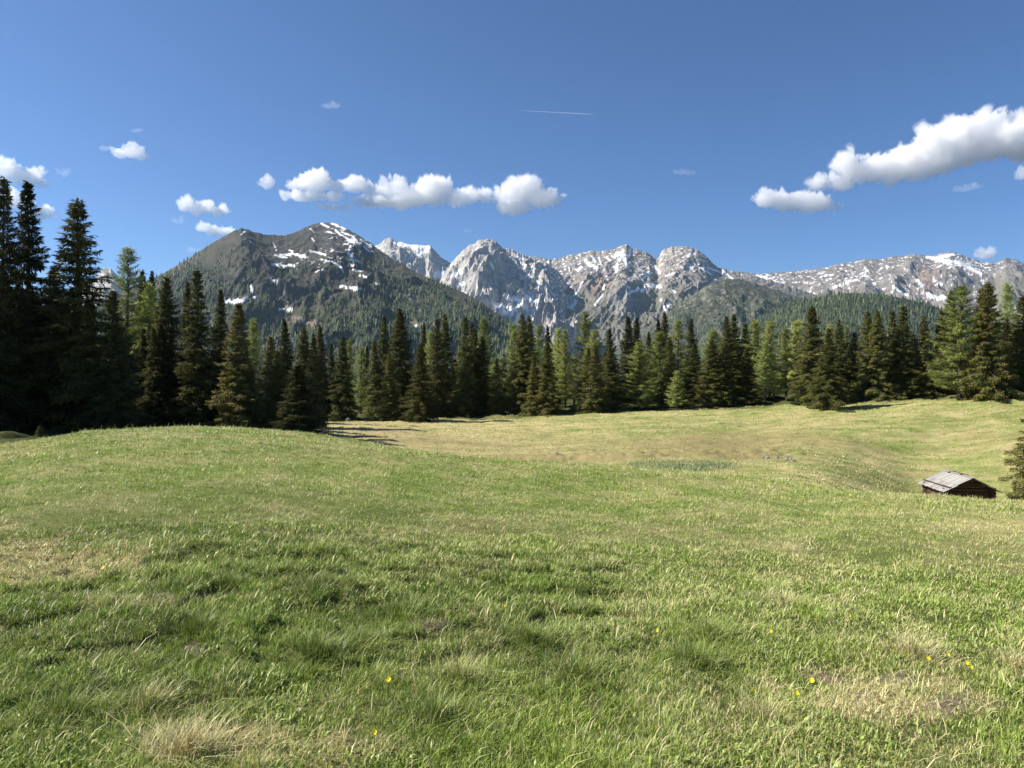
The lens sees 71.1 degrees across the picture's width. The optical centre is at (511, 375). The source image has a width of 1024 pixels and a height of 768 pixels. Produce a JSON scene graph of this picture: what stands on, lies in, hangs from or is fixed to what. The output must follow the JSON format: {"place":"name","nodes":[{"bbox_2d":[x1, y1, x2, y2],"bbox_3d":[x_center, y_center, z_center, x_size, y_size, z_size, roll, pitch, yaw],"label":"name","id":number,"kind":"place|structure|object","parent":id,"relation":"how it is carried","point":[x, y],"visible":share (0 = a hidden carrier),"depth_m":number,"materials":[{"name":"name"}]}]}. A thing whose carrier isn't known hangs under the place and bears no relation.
{"place":"outdoors","nodes":[
{"label":"outdoors","id":0,"kind":"place"},
{"bbox_2d":[82,267,125,305],"bbox_3d":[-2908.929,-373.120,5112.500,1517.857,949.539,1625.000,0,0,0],"label":"mountain","id":1,"kind":"structure","parent":0,"point":[109,270],"depth_m":5443.95,"materials":[{"name":"grey stone"}]},
{"bbox_2d":[93,222,582,398],"bbox_3d":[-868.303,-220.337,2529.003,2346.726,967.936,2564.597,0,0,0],"label":"mountain","id":2,"kind":"structure","parent":0,"point":[310,245],"depth_m":2408.66,"materials":[{"name":"green plant"}]},
{"bbox_2d":[375,238,451,281],"bbox_3d":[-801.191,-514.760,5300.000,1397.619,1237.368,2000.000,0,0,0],"label":"mountain","id":3,"kind":"structure","parent":0,"point":[428,261],"depth_m":5735.55,"materials":[{"name":"white snow"}]},
{"bbox_2d":[0,390,1023,767],"bbox_3d":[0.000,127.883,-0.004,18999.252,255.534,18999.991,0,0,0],"label":"ground","id":4,"kind":"structure","parent":0,"point":[742,444],"depth_m":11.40,"materials":[{"name":"green plant"}]},
{"bbox_2d":[0,254,32,431],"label":"spruce tree","id":5,"kind":"object","parent":4,"relation":"on","point":[11,381],"visible":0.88,"depth_m":52.86,"materials":[{"name":"green plant"}]},
{"bbox_2d":[0,176,57,430],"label":"spruce tree","id":6,"kind":"object","parent":4,"relation":"on","point":[8,263],"visible":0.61,"depth_m":57.84,"materials":[{"name":"green plant"}]},
{"bbox_2d":[0,180,69,423],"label":"spruce tree","id":7,"kind":"object","parent":4,"relation":"on","point":[27,231],"visible":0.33,"depth_m":60.70,"materials":[{"name":"green plant"}]},
{"bbox_2d":[22,266,87,422],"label":"spruce tree","id":8,"kind":"object","parent":4,"relation":"on","point":[54,287],"visible":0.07,"depth_m":67.64,"materials":[{"name":"green plant"}]},
{"bbox_2d":[7,198,148,432],"bbox_3d":[-35.976,-3.991,58.977,12.382,21.119,11.760,0,0,30],"label":"spruce tree","id":9,"kind":"object","parent":4,"relation":"on","point":[73,363],"visible":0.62,"depth_m":57.97,"materials":[{"name":"green plant"}]},
{"bbox_2d":[74,289,155,429],"bbox_3d":[-30.847,-0.521,55.152,5.800,12.244,5.708,0,0,28],"label":"spruce tree","id":10,"kind":"object","parent":4,"relation":"on","point":[105,405],"visible":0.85,"depth_m":54.53,"materials":[{"name":"green plant"}]},
{"bbox_2d":[94,246,153,404],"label":"larch tree","id":11,"kind":"object","parent":4,"relation":"on","point":[130,281],"visible":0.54,"depth_m":78.97,"materials":[{"name":"green plant"}]},
{"bbox_2d":[131,328,149,415],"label":"spruce tree","id":12,"kind":"object","parent":4,"relation":"on","point":[143,353],"visible":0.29,"depth_m":72.70,"materials":[{"name":"green plant"}]},
{"bbox_2d":[138,328,169,426],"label":"spruce tree","id":13,"kind":"object","parent":4,"relation":"on","point":[150,364],"visible":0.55,"depth_m":70.05,"materials":[{"name":"green plant"}]},
{"bbox_2d":[130,282,179,387],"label":"larch tree","id":14,"kind":"object","parent":4,"relation":"on","point":[148,292],"visible":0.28,"depth_m":80.66,"materials":[{"name":"green plant"}]},
{"bbox_2d":[140,322,177,426],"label":"spruce tree","id":15,"kind":"object","parent":4,"relation":"on","point":[163,396],"visible":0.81,"depth_m":70.02,"materials":[{"name":"green plant"}]},
{"bbox_2d":[126,276,195,426],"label":"spruce tree","id":16,"kind":"object","parent":4,"relation":"on","point":[165,311],"visible":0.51,"depth_m":71.46,"materials":[{"name":"green plant"}]},
{"bbox_2d":[171,281,205,424],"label":"spruce tree","id":17,"kind":"object","parent":4,"relation":"on","point":[187,291],"visible":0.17,"depth_m":73.69,"materials":[{"name":"green plant"}]},
{"bbox_2d":[165,269,230,426],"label":"spruce tree","id":18,"kind":"object","parent":4,"relation":"on","point":[198,366],"visible":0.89,"depth_m":69.44,"materials":[{"name":"green plant"}]},
{"bbox_2d":[201,289,229,419],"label":"spruce tree","id":19,"kind":"object","parent":4,"relation":"on","point":[218,330],"visible":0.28,"depth_m":77.72,"materials":[{"name":"green plant"}]},
{"bbox_2d":[202,302,271,428],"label":"spruce tree","id":20,"kind":"object","parent":4,"relation":"on","point":[242,404],"visible":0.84,"depth_m":66.47,"materials":[{"name":"green plant"}]},
{"bbox_2d":[241,318,266,404],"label":"larch tree","id":21,"kind":"object","parent":4,"relation":"on","point":[253,332],"visible":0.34,"depth_m":83.84,"materials":[{"name":"green plant"}]},
{"bbox_2d":[255,336,286,426],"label":"spruce tree","id":22,"kind":"object","parent":4,"relation":"on","point":[271,353],"visible":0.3,"depth_m":73.81,"materials":[{"name":"green plant"}]},
{"bbox_2d":[256,350,292,429],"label":"spruce tree","id":23,"kind":"object","parent":4,"relation":"on","point":[276,394],"visible":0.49,"depth_m":67.65,"materials":[{"name":"green plant"}]},
{"bbox_2d":[278,319,301,404],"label":"spruce tree","id":24,"kind":"object","parent":4,"relation":"on","point":[286,360],"visible":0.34,"depth_m":91.76,"materials":[{"name":"green plant"}]},
{"bbox_2d":[270,364,332,434],"bbox_3d":[-18.489,2.733,61.900,6.518,7.375,7.142,0,0,-38],"label":"spruce tree","id":25,"kind":"object","parent":4,"relation":"on","point":[293,422],"visible":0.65,"depth_m":61.50,"materials":[{"name":"green plant"}]},
{"bbox_2d":[289,328,329,427],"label":"spruce tree","id":26,"kind":"object","parent":4,"relation":"on","point":[305,346],"visible":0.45,"depth_m":85.76,"materials":[{"name":"green plant"}]},
{"bbox_2d":[306,334,331,422],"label":"spruce tree","id":27,"kind":"object","parent":4,"relation":"on","point":[313,343],"visible":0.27,"depth_m":93.85,"materials":[{"name":"green plant"}]},
{"bbox_2d":[312,324,333,418],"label":"spruce tree","id":28,"kind":"object","parent":4,"relation":"on","point":[320,348],"visible":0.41,"depth_m":107.84,"materials":[{"name":"green plant"}]},
{"bbox_2d":[326,342,338,409],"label":"spruce tree","id":29,"kind":"object","parent":4,"relation":"on","point":[331,356],"visible":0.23,"depth_m":111.70,"materials":[{"name":"green plant"}]},
{"bbox_2d":[325,337,360,421],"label":"spruce tree","id":30,"kind":"object","parent":4,"relation":"on","point":[341,391],"visible":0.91,"depth_m":106.35,"materials":[{"name":"green plant"}]},
{"bbox_2d":[344,339,359,409],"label":"larch tree","id":31,"kind":"object","parent":4,"relation":"on","point":[349,353],"visible":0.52,"depth_m":131.88,"materials":[{"name":"green plant"}]},
{"bbox_2d":[350,347,370,413],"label":"larch tree","id":32,"kind":"object","parent":4,"relation":"on","point":[361,360],"visible":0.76,"depth_m":121.80,"materials":[{"name":"green plant"}]},
{"bbox_2d":[359,340,383,416],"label":"spruce tree","id":33,"kind":"object","parent":4,"relation":"on","point":[377,381],"visible":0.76,"depth_m":117.54,"materials":[{"name":"green plant"}]},
{"bbox_2d":[365,315,393,407],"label":"spruce tree","id":34,"kind":"object","parent":4,"relation":"on","point":[383,348],"visible":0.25,"depth_m":122.68,"materials":[{"name":"green plant"}]},
{"bbox_2d":[373,353,405,421],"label":"spruce tree","id":35,"kind":"object","parent":4,"relation":"on","point":[390,396],"visible":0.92,"depth_m":106.65,"materials":[{"name":"green plant"}]},
{"bbox_2d":[371,308,428,417],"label":"spruce tree","id":36,"kind":"object","parent":4,"relation":"on","point":[399,343],"visible":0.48,"depth_m":112.24,"materials":[{"name":"green plant"}]},
{"bbox_2d":[398,343,441,422],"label":"spruce tree","id":37,"kind":"object","parent":4,"relation":"on","point":[420,401],"visible":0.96,"depth_m":103.38,"materials":[{"name":"green plant"}]},
{"bbox_2d":[423,318,453,417],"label":"spruce tree","id":38,"kind":"object","parent":4,"relation":"on","point":[435,367],"visible":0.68,"depth_m":116.58,"materials":[{"name":"green plant"}]},
{"bbox_2d":[435,314,459,414],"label":"spruce tree","id":39,"kind":"object","parent":4,"relation":"on","point":[445,335],"visible":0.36,"depth_m":121.68,"materials":[{"name":"green plant"}]},
{"bbox_2d":[442,317,485,417],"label":"spruce tree","id":40,"kind":"object","parent":4,"relation":"on","point":[462,405],"visible":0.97,"depth_m":113.48,"materials":[{"name":"green plant"}]},
{"bbox_2d":[461,328,488,413],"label":"spruce tree","id":41,"kind":"object","parent":4,"relation":"on","point":[476,349],"visible":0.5,"depth_m":116.28,"materials":[{"name":"green plant"}]},
{"bbox_2d":[469,336,493,416],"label":"spruce tree","id":42,"kind":"object","parent":4,"relation":"on","point":[484,376],"visible":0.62,"depth_m":116.53,"materials":[{"name":"green plant"}]},
{"bbox_2d":[475,317,501,399],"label":"larch tree","id":43,"kind":"object","parent":4,"relation":"on","point":[484,334],"visible":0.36,"depth_m":126.84,"materials":[{"name":"green plant"}]},
{"bbox_2d":[484,358,509,415],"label":"spruce tree","id":44,"kind":"object","parent":4,"relation":"on","point":[495,403],"visible":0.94,"depth_m":112.58,"materials":[{"name":"green plant"}]},
{"bbox_2d":[501,322,520,400],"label":"larch tree","id":45,"kind":"object","parent":4,"relation":"on","point":[514,334],"visible":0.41,"depth_m":124.85,"materials":[{"name":"green plant"}]},
{"bbox_2d":[498,313,542,415],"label":"spruce tree","id":46,"kind":"object","parent":4,"relation":"on","point":[521,375],"visible":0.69,"depth_m":113.15,"materials":[{"name":"green plant"}]},
{"bbox_2d":[512,316,541,404],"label":"spruce tree","id":47,"kind":"object","parent":4,"relation":"on","point":[530,332],"visible":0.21,"depth_m":117.75,"materials":[{"name":"green plant"}]},
{"bbox_2d":[520,354,543,415],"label":"spruce tree","id":48,"kind":"object","parent":4,"relation":"on","point":[531,391],"visible":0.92,"depth_m":109.62,"materials":[{"name":"green plant"}]},
{"bbox_2d":[530,324,548,390],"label":"larch tree","id":49,"kind":"object","parent":4,"relation":"on","point":[538,341],"visible":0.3,"depth_m":128.73,"materials":[{"name":"green plant"}]},
{"bbox_2d":[529,342,564,415],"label":"spruce tree","id":50,"kind":"object","parent":4,"relation":"on","point":[547,400],"visible":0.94,"depth_m":108.41,"materials":[{"name":"green plant"}]},
{"bbox_2d":[545,327,574,406],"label":"larch tree","id":51,"kind":"object","parent":4,"relation":"on","point":[556,347],"visible":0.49,"depth_m":122.73,"materials":[{"name":"green plant"}]},
{"bbox_2d":[554,329,580,407],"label":"larch tree","id":52,"kind":"object","parent":4,"relation":"on","point":[566,361],"visible":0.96,"depth_m":120.73,"materials":[{"name":"green plant"}]},
{"bbox_2d":[564,311,599,397],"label":"larch tree","id":53,"kind":"object","parent":4,"relation":"on","point":[584,339],"visible":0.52,"depth_m":120.62,"materials":[{"name":"green plant"}]},
{"bbox_2d":[571,348,601,413],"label":"spruce tree","id":54,"kind":"object","parent":4,"relation":"on","point":[586,358],"visible":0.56,"depth_m":108.71,"materials":[{"name":"green plant"}]},
{"bbox_2d":[573,329,608,397],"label":"larch tree","id":55,"kind":"object","parent":4,"relation":"on","point":[594,334],"visible":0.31,"depth_m":113.88,"materials":[{"name":"green plant"}]},
{"bbox_2d":[576,344,614,414],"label":"spruce tree","id":56,"kind":"object","parent":4,"relation":"on","point":[595,397],"visible":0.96,"depth_m":106.57,"materials":[{"name":"green plant"}]},
{"bbox_2d":[597,328,627,405],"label":"spruce tree","id":57,"kind":"object","parent":4,"relation":"on","point":[608,339],"visible":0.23,"depth_m":123.61,"materials":[{"name":"green plant"}]},
{"bbox_2d":[598,347,628,408],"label":"spruce tree","id":58,"kind":"object","parent":4,"relation":"on","point":[609,372],"visible":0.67,"depth_m":110.50,"materials":[{"name":"green plant"}]},
{"bbox_2d":[616,316,642,402],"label":"spruce tree","id":59,"kind":"object","parent":4,"relation":"on","point":[627,337],"visible":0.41,"depth_m":126.47,"materials":[{"name":"green plant"}]},
{"bbox_2d":[613,341,661,408],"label":"larch tree","id":60,"kind":"object","parent":4,"relation":"on","point":[638,389],"visible":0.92,"depth_m":110.46,"materials":[{"name":"green plant"}]},
{"bbox_2d":[640,331,676,402],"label":"larch tree","id":61,"kind":"object","parent":4,"relation":"on","point":[659,355],"visible":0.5,"depth_m":118.78,"materials":[{"name":"green plant"}]},
{"bbox_2d":[652,340,685,407],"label":"spruce tree","id":62,"kind":"object","parent":4,"relation":"on","point":[670,368],"visible":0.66,"depth_m":111.72,"materials":[{"name":"green plant"}]},
{"bbox_2d":[654,319,693,395],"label":"larch tree","id":63,"kind":"object","parent":4,"relation":"on","point":[678,337],"visible":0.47,"depth_m":117.80,"materials":[{"name":"green plant"}]},
{"bbox_2d":[614,458,742,471],"bbox_3d":[11.410,6.186,49.986,8.862,0.731,9.901,0,0,24],"label":"marsh sedge","id":64,"kind":"object","parent":4,"relation":"on","point":[668,463],"visible":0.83,"depth_m":48.76,"materials":[{"name":"green plant"}]},
{"bbox_2d":[664,370,693,409],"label":"larch tree","id":65,"kind":"object","parent":4,"relation":"on","point":[677,379],"visible":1,"depth_m":105.83,"materials":[{"name":"green plant"}]},
{"bbox_2d":[681,318,700,396],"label":"spruce tree","id":66,"kind":"object","parent":4,"relation":"on","point":[691,340],"visible":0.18,"depth_m":124.68,"materials":[{"name":"green plant"}]},
{"bbox_2d":[678,343,708,406],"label":"spruce tree","id":67,"kind":"object","parent":4,"relation":"on","point":[694,361],"visible":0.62,"depth_m":110.58,"materials":[{"name":"green plant"}]},
{"bbox_2d":[698,329,723,381],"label":"larch tree","id":68,"kind":"object","parent":4,"relation":"on","point":[711,335],"visible":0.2,"depth_m":120.82,"materials":[{"name":"green plant"}]},
{"bbox_2d":[687,339,735,408],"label":"spruce tree","id":69,"kind":"object","parent":4,"relation":"on","point":[711,362],"visible":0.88,"depth_m":107.17,"materials":[{"name":"green plant"}]},
{"bbox_2d":[707,342,746,406],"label":"spruce tree","id":70,"kind":"object","parent":4,"relation":"on","point":[725,365],"visible":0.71,"depth_m":107.22,"materials":[{"name":"green plant"}]},
{"bbox_2d":[712,316,742,401],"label":"spruce tree","id":71,"kind":"object","parent":4,"relation":"on","point":[726,331],"visible":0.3,"depth_m":115.59,"materials":[{"name":"green plant"}]},
{"bbox_2d":[719,314,742,388],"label":"spruce tree","id":72,"kind":"object","parent":4,"relation":"on","point":[735,329],"visible":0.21,"depth_m":119.67,"materials":[{"name":"green plant"}]},
{"bbox_2d":[728,348,764,405],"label":"spruce tree","id":73,"kind":"object","parent":4,"relation":"on","point":[746,381],"visible":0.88,"depth_m":107.36,"materials":[{"name":"green plant"}]},
{"bbox_2d":[735,323,763,399],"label":"spruce tree","id":74,"kind":"object","parent":4,"relation":"on","point":[744,332],"visible":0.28,"depth_m":115.64,"materials":[{"name":"green plant"}]},
{"bbox_2d":[734,320,780,395],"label":"larch tree","id":75,"kind":"object","parent":4,"relation":"on","point":[755,333],"visible":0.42,"depth_m":114.63,"materials":[{"name":"green plant"}]},
{"bbox_2d":[753,341,784,401],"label":"larch tree","id":76,"kind":"object","parent":4,"relation":"on","point":[766,365],"visible":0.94,"depth_m":109.72,"materials":[{"name":"green plant"}]},
{"bbox_2d":[752,321,790,397],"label":"larch tree","id":77,"kind":"object","parent":4,"relation":"on","point":[770,335],"visible":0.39,"depth_m":116.84,"materials":[{"name":"green plant"}]},
{"bbox_2d":[769,328,800,400],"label":"larch tree","id":78,"kind":"object","parent":4,"relation":"on","point":[785,343],"visible":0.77,"depth_m":110.60,"materials":[{"name":"green plant"}]},
{"bbox_2d":[776,320,806,396],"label":"larch tree","id":79,"kind":"object","parent":4,"relation":"on","point":[795,341],"visible":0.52,"depth_m":109.83,"materials":[{"name":"green plant"}]},
{"bbox_2d":[785,305,844,405],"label":"spruce tree","id":80,"kind":"object","parent":4,"relation":"on","point":[807,366],"visible":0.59,"depth_m":102.45,"materials":[{"name":"green plant"}]},
{"bbox_2d":[803,328,857,410],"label":"spruce tree","id":81,"kind":"object","parent":4,"relation":"on","point":[829,382],"visible":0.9,"depth_m":93.96,"materials":[{"name":"green plant"}]},
{"bbox_2d":[829,319,856,401],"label":"spruce tree","id":82,"kind":"object","parent":4,"relation":"on","point":[840,347],"visible":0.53,"depth_m":106.62,"materials":[{"name":"green plant"}]},
{"bbox_2d":[842,332,864,399],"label":"spruce tree","id":83,"kind":"object","parent":4,"relation":"on","point":[854,345],"visible":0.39,"depth_m":106.61,"materials":[{"name":"green plant"}]},
{"bbox_2d":[846,310,883,399],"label":"spruce tree","id":84,"kind":"object","parent":4,"relation":"on","point":[861,345],"visible":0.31,"depth_m":104.82,"materials":[{"name":"green plant"}]},
{"bbox_2d":[849,310,909,402],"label":"spruce tree","id":85,"kind":"object","parent":4,"relation":"on","point":[878,346],"visible":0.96,"depth_m":101.35,"materials":[{"name":"green plant"}]},
{"bbox_2d":[882,311,915,393],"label":"spruce tree","id":86,"kind":"object","parent":4,"relation":"on","point":[890,326],"visible":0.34,"depth_m":103.64,"materials":[{"name":"green plant"}]},
{"bbox_2d":[881,305,925,400],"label":"spruce tree","id":87,"kind":"object","parent":4,"relation":"on","point":[902,369],"visible":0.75,"depth_m":101.36,"materials":[{"name":"green plant"}]},
{"bbox_2d":[907,316,947,398],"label":"spruce tree","id":88,"kind":"object","parent":4,"relation":"on","point":[923,366],"visible":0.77,"depth_m":100.64,"materials":[{"name":"green plant"}]},
{"bbox_2d":[923,310,957,396],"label":"spruce tree","id":89,"kind":"object","parent":4,"relation":"on","point":[948,392],"visible":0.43,"depth_m":100.64,"materials":[{"name":"green plant"}]},
{"bbox_2d":[927,291,970,393],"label":"spruce tree","id":90,"kind":"object","parent":4,"relation":"on","point":[951,304],"visible":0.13,"depth_m":106.47,"materials":[{"name":"green plant"}]},
{"bbox_2d":[918,470,1002,499],"bbox_3d":[31.728,8.150,50.950,3.914,2.497,4.200,0,0,6],"label":"log hut","id":91,"kind":"object","parent":4,"relation":"on","point":[954,483],"visible":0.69,"depth_m":49.57,"materials":[{"name":"grey"}]},
{"bbox_2d":[925,284,1000,399],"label":"larch tree","id":92,"kind":"object","parent":4,"relation":"on","point":[961,294],"visible":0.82,"depth_m":94.76,"materials":[{"name":"green plant"}]},
{"bbox_2d":[952,287,1013,400],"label":"spruce tree","id":93,"kind":"object","parent":4,"relation":"on","point":[979,326],"visible":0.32,"depth_m":93.52,"materials":[{"name":"green plant"}]},
{"bbox_2d":[958,281,1023,403],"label":"spruce tree","id":94,"kind":"object","parent":4,"relation":"on","point":[983,347],"visible":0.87,"depth_m":91.61,"materials":[{"name":"green plant"}]},
{"bbox_2d":[994,282,1019,352],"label":"larch tree","id":95,"kind":"object","parent":4,"relation":"on","point":[1006,293],"visible":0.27,"depth_m":105.74,"materials":[{"name":"green plant"}]},
{"bbox_2d":[992,295,1023,394],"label":"spruce tree","id":96,"kind":"object","parent":4,"relation":"on","point":[1016,333],"visible":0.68,"depth_m":94.74,"materials":[{"name":"green plant"}]},
{"bbox_2d":[998,419,1023,499],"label":"spruce tree","id":97,"kind":"object","parent":4,"relation":"on","point":[1013,495],"visible":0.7,"depth_m":43.59,"materials":[{"name":"green plant"}]},
{"bbox_2d":[0,0,1023,295],"label":"sky","id":98,"kind":"structure","parent":0,"point":[752,136],"materials":[{"name":"blue"}]},
{"bbox_2d":[440,239,591,366],"bbox_3d":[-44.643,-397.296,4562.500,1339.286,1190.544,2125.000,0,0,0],"label":"mountain","id":99,"kind":"structure","parent":0,"point":[508,283],"depth_m":4734.24,"materials":[{"name":"grey stone"}]},
{"bbox_2d":[527,244,817,365],"bbox_3d":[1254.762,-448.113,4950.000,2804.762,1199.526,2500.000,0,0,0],"label":"mountain","id":100,"kind":"structure","parent":0,"point":[612,289],"depth_m":5178.35,"materials":[{"name":"grey stone"}]},
{"bbox_2d":[601,279,802,384],"bbox_3d":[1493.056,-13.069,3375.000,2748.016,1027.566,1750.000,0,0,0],"label":"hill","id":101,"kind":"structure","parent":0,"point":[750,288],"depth_m":3667.98,"materials":[{"name":"green plant"}]},
{"bbox_2d":[597,281,796,379],"bbox_3d":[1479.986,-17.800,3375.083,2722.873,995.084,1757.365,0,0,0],"label":"slope wood","id":102,"kind":"object","parent":101,"relation":"on","point":[702,314],"visible":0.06,"depth_m":3592.67,"materials":[{"name":"green plant"}]},
{"bbox_2d":[680,290,1014,392],"bbox_3d":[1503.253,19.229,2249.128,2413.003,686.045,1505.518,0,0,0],"label":"forested hillside","id":103,"kind":"structure","parent":0,"point":[827,317],"depth_m":2540.07,"materials":[{"name":"green plant"}]},
{"bbox_2d":[735,252,1023,324],"bbox_3d":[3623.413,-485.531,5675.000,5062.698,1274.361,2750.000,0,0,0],"label":"mountain","id":104,"kind":"structure","parent":0,"point":[934,279],"depth_m":6071.85,"materials":[{"name":"grey stone"}]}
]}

